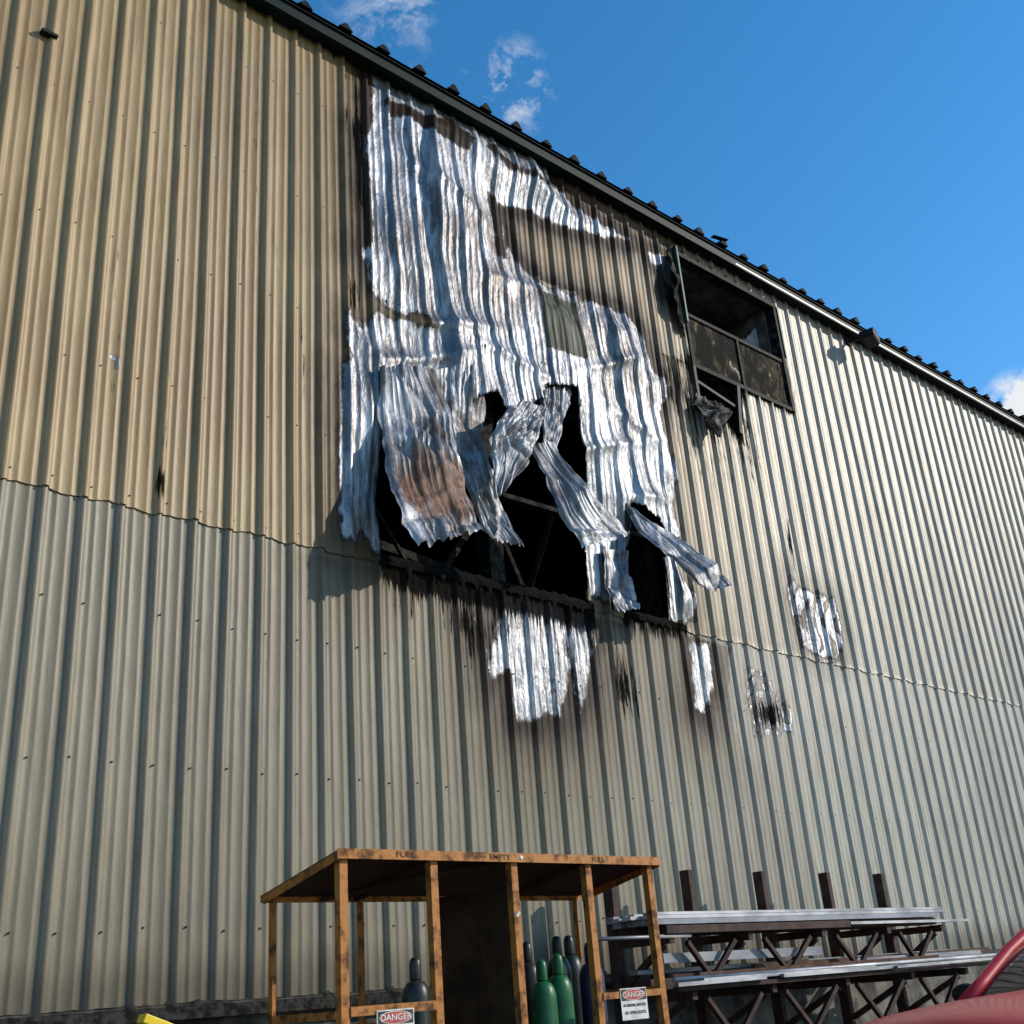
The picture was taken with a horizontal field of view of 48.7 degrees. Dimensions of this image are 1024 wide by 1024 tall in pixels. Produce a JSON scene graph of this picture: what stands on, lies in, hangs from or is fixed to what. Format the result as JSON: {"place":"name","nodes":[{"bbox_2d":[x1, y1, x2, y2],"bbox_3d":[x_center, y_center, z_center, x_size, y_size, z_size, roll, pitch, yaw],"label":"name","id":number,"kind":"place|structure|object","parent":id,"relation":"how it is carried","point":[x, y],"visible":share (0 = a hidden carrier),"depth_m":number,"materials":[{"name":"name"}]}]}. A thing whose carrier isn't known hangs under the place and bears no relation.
{"place":"outdoors","nodes":[
{"label":"outdoors","id":0,"kind":"place"},
{"bbox_2d":[293,0,1023,415],"label":"sky","id":1,"kind":"structure","parent":0,"point":[869,154],"materials":[{"name":"blue"}]},
{"bbox_2d":[864,927,1023,1023],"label":"parked car","id":2,"kind":"object","parent":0,"point":[993,993],"visible":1,"depth_m":7.38,"materials":[{"name":"red metal"}]},
{"label":"ground","id":3,"kind":"structure","parent":0,"visible":0},
{"bbox_2d":[137,1014,172,1023],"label":"safety barrier","id":4,"kind":"object","parent":3,"relation":"on","point":[146,1019],"visible":1,"depth_m":6.26,"materials":[{"name":"yellow paint"}]},
{"bbox_2d":[260,848,669,1023],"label":"gas cylinder cage","id":5,"kind":"object","parent":3,"relation":"on","point":[472,900],"visible":0.99,"depth_m":8.75,"materials":[{"name":"brown wood"}]},
{"bbox_2d":[376,1008,413,1023],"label":"danger sign","id":6,"kind":"object","parent":5,"relation":"attached to","point":[400,1016],"visible":1,"depth_m":7.64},
{"bbox_2d":[402,957,430,1023],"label":"gas cylinder","id":7,"kind":"object","parent":5,"relation":"in","point":[416,988],"visible":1,"depth_m":8.32,"materials":[{"name":"grey metal"}]},
{"bbox_2d":[523,942,536,1023],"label":"gas cylinder","id":8,"kind":"object","parent":5,"relation":"in","point":[530,972],"visible":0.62,"depth_m":9.33,"materials":[{"name":"grey metal"}]},
{"bbox_2d":[530,959,558,1023],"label":"gas cylinder","id":9,"kind":"object","parent":5,"relation":"in","point":[544,1004],"visible":1,"depth_m":8.82,"materials":[{"name":"green metal"}]},
{"bbox_2d":[547,936,575,1021],"bbox_3d":[0.435,4.372,9.259,0.210,1.690,0.210,16,-31,-39],"label":"gas cylinder","id":10,"kind":"object","parent":5,"relation":"in","point":[556,943],"visible":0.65,"depth_m":9.46,"materials":[{"name":"metal"}]},
{"bbox_2d":[548,953,575,1023],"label":"gas cylinder","id":11,"kind":"object","parent":5,"relation":"in","point":[560,982],"visible":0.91,"depth_m":9.00,"materials":[{"name":"green metal"}]},
{"bbox_2d":[563,935,582,1023],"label":"gas cylinder","id":12,"kind":"object","parent":5,"relation":"in","point":[572,958],"visible":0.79,"depth_m":9.64,"materials":[{"name":"black metal"}]},
{"bbox_2d":[579,943,608,1023],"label":"gas cylinder","id":13,"kind":"object","parent":5,"relation":"in","point":[586,996],"visible":0.47,"depth_m":9.32,"materials":[{"name":"metal"}]},
{"bbox_2d":[619,987,648,1020],"bbox_3d":[0.989,3.966,9.121,0.310,0.235,0.009,16,-31,-39],"label":"danger sign","id":14,"kind":"object","parent":5,"relation":"attached to","point":[634,1004],"visible":1,"depth_m":9.12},
{"bbox_2d":[0,0,1023,1023],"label":"metal warehouse","id":15,"kind":"structure","parent":3,"relation":"on","point":[396,456],"depth_m":12.65,"materials":[{"name":"metal"}]},
{"bbox_2d":[39,27,58,39],"bbox_3d":[-4.601,-4.758,11.236,0.160,0.055,0.070,16,-31,-39],"label":"wall bracket","id":16,"kind":"object","parent":15,"relation":"attached to","point":[45,32],"depth_m":11.21,"materials":[{"name":"black metal"}]},
{"bbox_2d":[672,245,795,434],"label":"burnt window","id":17,"kind":"structure","parent":15,"relation":"in","point":[729,345],"depth_m":18.84,"materials":[{"name":"black glass"}]},
{"bbox_2d":[845,327,879,348],"bbox_3d":[6.522,-3.215,21.132,0.598,0.350,0.339,-21,-28,33],"label":"floodlight","id":18,"kind":"object","parent":15,"relation":"attached to","point":[869,338],"visible":1,"depth_m":20.98,"materials":[{"name":"grey metal"}]},
{"bbox_2d":[603,870,989,1023],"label":"cantilever rack","id":19,"kind":"object","parent":3,"relation":"on","point":[777,988],"visible":0.67,"depth_m":12.48,"materials":[{"name":"black metal"}]},
{"bbox_2d":[598,907,996,986],"bbox_3d":[3.515,4.859,12.781,7.751,0.684,0.955,16,-31,-39],"label":"metal stock bundle","id":20,"kind":"object","parent":19,"relation":"on","point":[803,967],"visible":0.88,"depth_m":12.11,"materials":[{"name":"metal"}]}
]}

